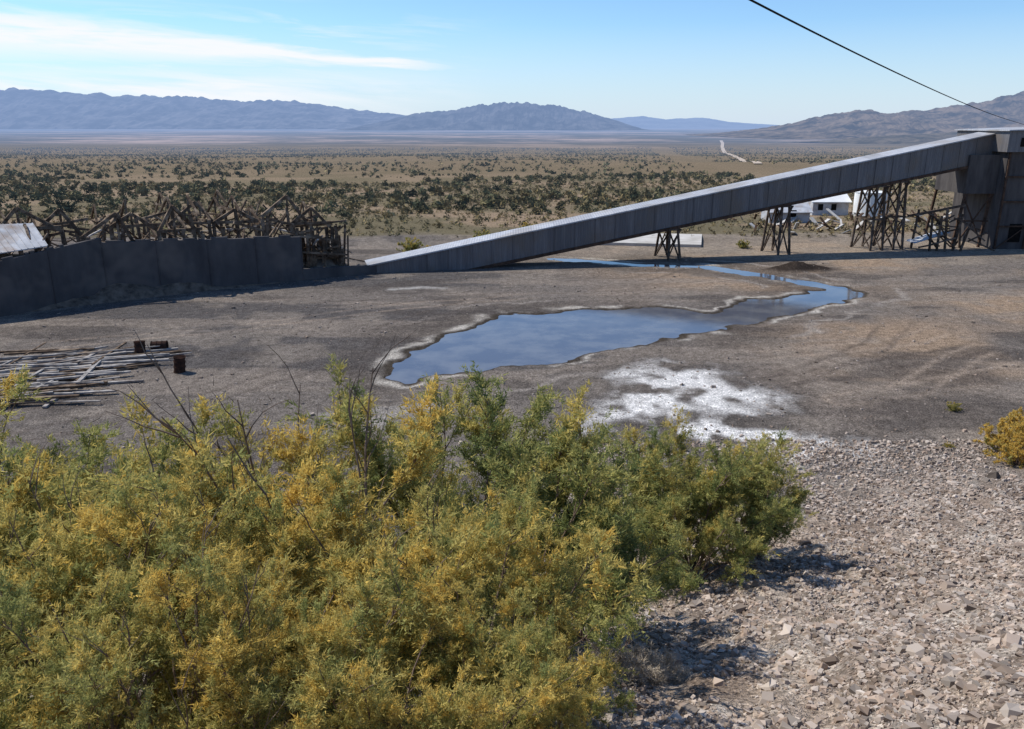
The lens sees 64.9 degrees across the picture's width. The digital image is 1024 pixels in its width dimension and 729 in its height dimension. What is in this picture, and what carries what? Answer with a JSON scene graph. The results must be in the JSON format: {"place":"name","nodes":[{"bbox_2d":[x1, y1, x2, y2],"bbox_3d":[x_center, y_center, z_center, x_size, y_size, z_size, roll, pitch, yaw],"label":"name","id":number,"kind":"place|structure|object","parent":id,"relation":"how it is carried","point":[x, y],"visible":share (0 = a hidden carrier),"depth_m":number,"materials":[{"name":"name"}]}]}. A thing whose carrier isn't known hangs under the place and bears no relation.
{"place":"outdoors","nodes":[
{"label":"outdoors","id":0,"kind":"place"},
{"bbox_2d":[0,87,406,128],"bbox_3d":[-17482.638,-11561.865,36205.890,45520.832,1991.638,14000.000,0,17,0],"label":"mountain range","id":1,"kind":"structure","parent":0,"point":[34,109],"depth_m":32701.00,"materials":[{"name":"stone"}]},
{"bbox_2d":[338,102,646,130],"bbox_3d":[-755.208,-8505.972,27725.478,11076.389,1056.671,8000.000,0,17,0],"label":"mountain range","id":2,"kind":"structure","parent":0,"point":[511,116],"depth_m":25539.37,"materials":[{"name":"stone"}]},
{"bbox_2d":[0,128,1023,728],"bbox_3d":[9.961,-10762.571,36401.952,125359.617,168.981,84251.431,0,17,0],"label":"ground","id":3,"kind":"structure","parent":0,"point":[444,306],"depth_m":64.69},
{"bbox_2d":[0,363,126,509],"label":"tamarisk shrub","id":4,"kind":"object","parent":3,"relation":"on","point":[18,380],"visible":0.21,"depth_m":14.81,"materials":[{"name":"green plant"}]},
{"bbox_2d":[0,407,175,728],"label":"tamarisk shrub","id":5,"kind":"object","parent":3,"relation":"on","point":[18,494],"visible":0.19,"depth_m":11.01,"materials":[{"name":"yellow plant"}]},
{"bbox_2d":[0,342,191,407],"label":"lumber pile","id":6,"kind":"object","parent":3,"relation":"on","point":[55,370],"visible":0.85,"depth_m":53.67,"materials":[{"name":"grey wood"}]},
{"bbox_2d":[0,436,202,728],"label":"dead shrub","id":7,"kind":"object","parent":3,"relation":"on","point":[150,528],"visible":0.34,"depth_m":9.41,"materials":[{"name":"brown plant"}]},
{"bbox_2d":[133,340,145,353],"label":"oil barrel","id":8,"kind":"object","parent":3,"relation":"on","point":[138,347],"visible":0.71,"depth_m":57.23,"materials":[{"name":"brown metal"}]},
{"bbox_2d":[0,553,282,728],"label":"tamarisk shrub","id":9,"kind":"object","parent":3,"relation":"on","point":[78,674],"visible":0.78,"depth_m":7.00,"materials":[{"name":"green plant"}]},
{"bbox_2d":[0,489,297,728],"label":"tamarisk shrub","id":10,"kind":"object","parent":3,"relation":"on","point":[50,589],"visible":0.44,"depth_m":8.75,"materials":[{"name":"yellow plant"}]},
{"bbox_2d":[150,340,168,349],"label":"oil barrel","id":11,"kind":"object","parent":3,"relation":"on","point":[163,344],"visible":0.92,"depth_m":58.49,"materials":[{"name":"brown metal"}]},
{"bbox_2d":[60,496,290,728],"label":"dead shrub","id":12,"kind":"object","parent":3,"relation":"on","point":[174,674],"visible":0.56,"depth_m":7.23,"materials":[{"name":"brown plant"}]},
{"bbox_2d":[173,354,185,373],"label":"oil barrel","id":13,"kind":"object","parent":3,"relation":"on","point":[179,361],"visible":1,"depth_m":53.56,"materials":[{"name":"brown metal"}]},
{"bbox_2d":[0,190,364,267],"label":"charred frames","id":14,"kind":"structure","parent":3,"relation":"on","point":[309,255],"depth_m":86.77,"materials":[{"name":"brown wood"}]},
{"bbox_2d":[0,223,47,253],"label":"tin roof","id":15,"kind":"structure","parent":14,"relation":"on","point":[13,237],"depth_m":71.75,"materials":[{"name":"silver metal"}]},
{"bbox_2d":[0,236,376,316],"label":"concrete wall","id":16,"kind":"structure","parent":3,"relation":"on","point":[77,269],"depth_m":77.48,"materials":[{"name":"grey concrete"}]},
{"bbox_2d":[0,235,303,303],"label":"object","id":17,"kind":"object","parent":16,"relation":"attached to","point":[62,245],"visible":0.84,"depth_m":77.41,"materials":[{"name":"concrete"}]},
{"bbox_2d":[31,236,346,311],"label":"rubble","id":18,"kind":"object","parent":3,"relation":"on","point":[116,292],"visible":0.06,"depth_m":76.96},
{"bbox_2d":[0,393,385,725],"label":"tamarisk shrub","id":19,"kind":"object","parent":3,"relation":"on","point":[205,411],"visible":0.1,"depth_m":12.06,"materials":[{"name":"green plant"}]},
{"bbox_2d":[34,220,352,253],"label":"bleached boards","id":20,"kind":"object","parent":3,"relation":"on","point":[314,243],"visible":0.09,"depth_m":91.03,"materials":[{"name":"grey wood"}]},
{"bbox_2d":[16,447,408,728],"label":"tamarisk shrub","id":21,"kind":"object","parent":3,"relation":"on","point":[297,490],"visible":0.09,"depth_m":10.99,"materials":[{"name":"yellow plant"}]},
{"bbox_2d":[60,322,416,705],"bbox_3d":[-3.927,2.479,14.329,4.760,7.396,8.232,-4,17,-15],"label":"dead shrub","id":22,"kind":"object","parent":3,"relation":"on","point":[170,427],"visible":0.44,"depth_m":12.92,"materials":[{"name":"brown plant"}]},
{"bbox_2d":[53,453,448,726],"bbox_3d":[-3.044,2.971,9.745,3.993,3.906,4.667,-8,18,-25],"label":"tamarisk shrub","id":23,"kind":"object","parent":3,"relation":"on","point":[97,523],"visible":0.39,"depth_m":9.42,"materials":[{"name":"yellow plant"}]},
{"bbox_2d":[128,537,401,728],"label":"tamarisk shrub","id":24,"kind":"object","parent":3,"relation":"on","point":[302,691],"visible":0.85,"depth_m":7.26,"materials":[{"name":"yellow plant"}]},
{"bbox_2d":[11,373,626,728],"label":"tamarisk shrub","id":25,"kind":"object","parent":3,"relation":"on","point":[417,454],"visible":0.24,"depth_m":12.19,"materials":[{"name":"green plant"}]},
{"bbox_2d":[157,461,544,728],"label":"tamarisk shrub","id":26,"kind":"object","parent":3,"relation":"on","point":[403,611],"visible":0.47,"depth_m":8.99,"materials":[{"name":"green plant"}]},
{"bbox_2d":[273,453,476,727],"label":"dead shrub","id":27,"kind":"object","parent":3,"relation":"on","point":[304,516],"visible":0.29,"depth_m":10.03,"materials":[{"name":"brown plant"}]},
{"bbox_2d":[198,563,602,728],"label":"tamarisk shrub","id":28,"kind":"object","parent":3,"relation":"on","point":[375,703],"visible":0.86,"depth_m":7.07,"materials":[{"name":"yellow plant"}]},
{"bbox_2d":[396,237,422,251],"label":"rabbitbrush","id":29,"kind":"object","parent":3,"relation":"on","point":[409,244],"visible":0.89,"depth_m":103.69,"materials":[{"name":"green plant"}]},
{"bbox_2d":[0,147,902,175],"bbox_3d":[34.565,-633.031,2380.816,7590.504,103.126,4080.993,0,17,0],"label":"juniper woodland","id":30,"kind":"object","parent":3,"relation":"on","point":[195,161],"visible":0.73,"depth_m":1201.50,"materials":[{"name":"green plant"}]},
{"bbox_2d":[255,353,661,652],"bbox_3d":[-0.958,2.957,16.603,8.911,6.836,7.903,6,17,18],"label":"tamarisk shrub","id":31,"kind":"object","parent":3,"relation":"on","point":[542,401],"visible":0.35,"depth_m":15.77,"materials":[{"name":"green plant"}]},
{"bbox_2d":[0,170,947,231],"bbox_3d":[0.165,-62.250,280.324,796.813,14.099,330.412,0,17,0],"label":"juniper woodland","id":32,"kind":"object","parent":3,"relation":"on","point":[40,192],"visible":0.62,"depth_m":230.00,"materials":[{"name":"green plant"}]},
{"bbox_2d":[1,180,952,236],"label":"sagebrush","id":33,"kind":"object","parent":3,"relation":"on","point":[498,217],"visible":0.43,"depth_m":167.98,"materials":[{"name":"green plant"}]},
{"bbox_2d":[472,229,490,237],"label":"rabbitbrush","id":34,"kind":"object","parent":3,"relation":"on","point":[482,234],"visible":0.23,"depth_m":111.45,"materials":[{"name":"green plant"}]},
{"bbox_2d":[332,472,656,728],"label":"tamarisk shrub","id":35,"kind":"object","parent":3,"relation":"on","point":[578,580],"visible":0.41,"depth_m":10.57,"materials":[{"name":"green plant"}]},
{"bbox_2d":[397,570,610,728],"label":"tamarisk shrub","id":36,"kind":"object","parent":3,"relation":"on","point":[463,643],"visible":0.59,"depth_m":8.35,"materials":[{"name":"green plant"}]},
{"bbox_2d":[370,361,692,644],"bbox_3d":[0.404,3.322,17.336,6.943,6.649,7.473,5,17,18],"label":"tamarisk shrub","id":37,"kind":"object","parent":3,"relation":"on","point":[601,508],"visible":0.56,"depth_m":16.29,"materials":[{"name":"green plant"}]},
{"bbox_2d":[447,653,615,728],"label":"tamarisk shrub","id":38,"kind":"object","parent":3,"relation":"on","point":[596,710],"visible":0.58,"depth_m":7.82,"materials":[{"name":"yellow plant"}]},
{"bbox_2d":[43,257,1023,481],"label":"pebbles","id":39,"kind":"object","parent":3,"relation":"on","point":[385,332],"visible":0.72,"depth_m":56.16,"materials":[{"name":"stone"}]},
{"bbox_2d":[485,614,636,728],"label":"tamarisk shrub","id":40,"kind":"object","parent":3,"relation":"on","point":[620,700],"visible":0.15,"depth_m":9.65,"materials":[{"name":"green plant"}]},
{"bbox_2d":[567,648,621,688],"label":"dry grass","id":41,"kind":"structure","parent":3,"relation":"on","point":[578,652],"depth_m":13.72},
{"bbox_2d":[589,716,609,728],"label":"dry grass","id":42,"kind":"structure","parent":3,"relation":"on","point":[596,724],"depth_m":9.96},
{"bbox_2d":[491,479,708,647],"bbox_3d":[1.216,4.974,19.321,6.481,4.302,5.175,-5,17,-15],"label":"tamarisk shrub","id":43,"kind":"object","parent":3,"relation":"on","point":[687,582],"visible":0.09,"depth_m":19.18,"materials":[{"name":"green plant"}]},
{"bbox_2d":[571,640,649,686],"bbox_3d":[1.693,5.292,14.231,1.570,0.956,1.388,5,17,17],"label":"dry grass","id":44,"kind":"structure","parent":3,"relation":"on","point":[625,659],"depth_m":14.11,"materials":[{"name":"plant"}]},
{"bbox_2d":[605,642,672,687],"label":"dry grass","id":45,"kind":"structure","parent":3,"relation":"on","point":[655,676],"depth_m":14.28,"materials":[{"name":"beige plant"}]},
{"bbox_2d":[597,459,685,581],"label":"tamarisk shrub","id":46,"kind":"object","parent":3,"relation":"on","point":[656,508],"visible":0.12,"depth_m":24.93,"materials":[{"name":"green plant"}]},
{"bbox_2d":[603,233,701,246],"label":"concrete slab","id":47,"kind":"structure","parent":3,"relation":"on","point":[690,240],"depth_m":111.36,"materials":[{"name":"white concrete"}]},
{"bbox_2d":[559,420,746,589],"bbox_3d":[5.043,4.681,25.558,5.964,4.992,5.102,-11,20,-34],"label":"tamarisk shrub","id":48,"kind":"object","parent":3,"relation":"on","point":[690,515],"visible":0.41,"depth_m":25.39,"materials":[{"name":"green plant"}]},
{"bbox_2d":[628,642,690,684],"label":"dry grass","id":49,"kind":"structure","parent":3,"relation":"on","point":[669,661],"depth_m":14.83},
{"bbox_2d":[365,132,995,272],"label":"conveyor gallery","id":50,"kind":"object","parent":3,"relation":"on","point":[790,189],"visible":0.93,"depth_m":99.27,"materials":[{"name":"grey metal"}]},
{"bbox_2d":[631,484,771,591],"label":"tamarisk shrub","id":51,"kind":"object","parent":3,"relation":"on","point":[714,534],"visible":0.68,"depth_m":23.54,"materials":[{"name":"green plant"}]},
{"bbox_2d":[602,405,806,578],"bbox_3d":[5.952,4.120,26.005,6.628,5.733,7.474,3,17,10],"label":"tamarisk shrub","id":52,"kind":"object","parent":3,"relation":"on","point":[743,474],"visible":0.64,"depth_m":24.81,"materials":[{"name":"green plant"}]},
{"bbox_2d":[440,428,1023,728],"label":"rocks","id":53,"kind":"object","parent":3,"relation":"on","point":[1008,640],"visible":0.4,"depth_m":16.35,"materials":[{"name":"stone"}]},
{"bbox_2d":[664,438,816,561],"bbox_3d":[7.431,4.629,26.575,4.926,4.717,5.302,-4,17,-12],"label":"tamarisk shrub","id":54,"kind":"object","parent":3,"relation":"on","point":[768,479],"visible":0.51,"depth_m":25.81,"materials":[{"name":"green plant"}]},
{"bbox_2d":[735,239,751,248],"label":"rabbitbrush","id":55,"kind":"object","parent":3,"relation":"on","point":[742,244],"visible":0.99,"depth_m":107.71,"materials":[{"name":"green plant"}]},
{"bbox_2d":[496,438,1023,728],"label":"gravel","id":56,"kind":"structure","parent":3,"relation":"on","point":[873,697],"depth_m":20.38,"materials":[{"name":"grey gravel"}]},
{"bbox_2d":[732,497,818,557],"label":"tamarisk shrub","id":57,"kind":"object","parent":3,"relation":"on","point":[788,531],"visible":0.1,"depth_m":27.44,"materials":[{"name":"green plant"}]},
{"bbox_2d":[761,203,812,222],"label":"metal shed","id":58,"kind":"structure","parent":3,"relation":"on","point":[803,211],"depth_m":140.57,"materials":[{"name":"white metal"}]},
{"bbox_2d":[812,616,825,622],"bbox_3d":[7.456,6.288,19.621,0.486,0.334,0.550,9,19,28],"label":"rock","id":59,"kind":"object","parent":3,"relation":"on","point":[818,619],"depth_m":19.66,"materials":[{"name":"beige stone"}]},
{"bbox_2d":[805,194,851,214],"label":"metal shed","id":60,"kind":"structure","parent":3,"relation":"on","point":[838,205],"depth_m":157.78,"materials":[{"name":"white metal"}]},
{"bbox_2d":[818,204,836,209],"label":"windows","id":61,"kind":"structure","parent":60,"relation":"in","point":[820,206],"depth_m":157.71,"materials":[{"name":"black glass"}]},
{"bbox_2d":[724,208,951,234],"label":"scrap heap","id":62,"kind":"object","parent":3,"relation":"on","point":[823,223],"visible":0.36,"depth_m":135.23,"materials":[{"name":"metal"}]},
{"bbox_2d":[852,190,891,216],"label":"storage tank","id":63,"kind":"object","parent":3,"relation":"on","point":[856,200],"visible":0.27,"depth_m":153.53,"materials":[{"name":"white metal"}]},
{"bbox_2d":[895,564,906,570],"bbox_3d":[12.003,6.309,24.883,0.550,0.334,0.486,7,18,23],"label":"rock","id":64,"kind":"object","parent":3,"relation":"on","point":[901,567],"depth_m":24.86,"materials":[{"name":"beige stone"}]},
{"bbox_2d":[942,441,956,447],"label":"rabbitbrush","id":65,"kind":"object","parent":3,"relation":"on","point":[949,445],"visible":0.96,"depth_m":41.39,"materials":[{"name":"green plant"}]},
{"bbox_2d":[906,204,994,250],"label":"collapsed loading frame","id":66,"kind":"object","parent":3,"relation":"on","point":[940,232],"visible":0.92,"depth_m":105.49,"materials":[{"name":"wood"}]},
{"bbox_2d":[946,401,962,410],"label":"rabbitbrush","id":67,"kind":"object","parent":3,"relation":"on","point":[952,407],"visible":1,"depth_m":46.52,"materials":[{"name":"green plant"}]},
{"bbox_2d":[983,470,1000,481],"bbox_3d":[21.626,5.085,36.375,1.154,0.477,0.572,-11,20,-34],"label":"boulder","id":68,"kind":"object","parent":3,"relation":"on","point":[994,474],"visible":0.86,"depth_m":36.40,"materials":[{"name":"stone"}]},
{"bbox_2d":[972,421,1023,456],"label":"rabbitbrush","id":69,"kind":"object","parent":3,"relation":"on","point":[1003,433],"visible":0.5,"depth_m":40.18,"materials":[{"name":"yellow plant"}]},
{"bbox_2d":[984,432,1023,468],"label":"rabbitbrush","id":70,"kind":"object","parent":3,"relation":"on","point":[1014,455],"visible":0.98,"depth_m":38.26,"materials":[{"name":"yellow plant"}]},
{"bbox_2d":[998,407,1023,434],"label":"rabbitbrush","id":71,"kind":"object","parent":3,"relation":"on","point":[1015,417],"visible":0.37,"depth_m":41.87,"materials":[{"name":"yellow plant"}]},
{"bbox_2d":[1006,430,1023,458],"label":"rabbitbrush","id":72,"kind":"object","parent":3,"relation":"on","point":[1007,447],"visible":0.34,"depth_m":39.29,"materials":[{"name":"yellow plant"}]},
{"bbox_3d":[-12.000,1.803,-9.897,2.400,8.200,0.320,0,17,0],"label":"utility pole","id":73,"kind":"object","parent":3,"relation":"on","visible":0},
{"bbox_2d":[749,0,1023,124],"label":"power cable","id":74,"kind":"object","parent":73,"relation":"attached to","point":[780,15],"visible":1,"depth_m":15.59,"materials":[{"name":"black metal"}]},
{"bbox_2d":[0,0,1023,124],"label":"sky","id":75,"kind":"structure","parent":0,"point":[740,61],"materials":[{"name":"blue"}]},
{"bbox_2d":[385,258,864,383],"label":"pond water","id":76,"kind":"structure","parent":0,"point":[525,339],"depth_m":65.44,"materials":[{"name":"blue liquid"}]},
{"bbox_2d":[612,116,776,127],"bbox_3d":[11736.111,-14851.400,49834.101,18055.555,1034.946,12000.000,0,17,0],"label":"mountain range","id":77,"kind":"structure","parent":0,"point":[643,122],"depth_m":46516.43,"materials":[{"name":"blue stone"}]},
{"bbox_2d":[719,140,760,162],"bbox_3d":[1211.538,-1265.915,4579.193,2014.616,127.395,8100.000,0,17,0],"label":"dirt road","id":78,"kind":"structure","parent":0,"point":[724,151],"depth_m":2133.96,"materials":[{"name":"beige soil"}]},
{"bbox_2d":[683,91,1023,139],"bbox_3d":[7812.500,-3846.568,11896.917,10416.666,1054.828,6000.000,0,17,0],"label":"mountain range","id":79,"kind":"structure","parent":0,"point":[864,123],"depth_m":10933.85,"materials":[{"name":"grey stone"}]},
{"bbox_2d":[791,132,956,144],"bbox_3d":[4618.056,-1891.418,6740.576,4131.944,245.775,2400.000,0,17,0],"label":"hill","id":80,"kind":"structure","parent":0,"point":[916,139],"depth_m":6484.40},
{"bbox_2d":[924,127,1023,248],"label":"conveyor transfer tower","id":81,"kind":"structure","parent":0,"point":[988,190],"depth_m":106.67,"materials":[{"name":"grey metal"}]}
]}

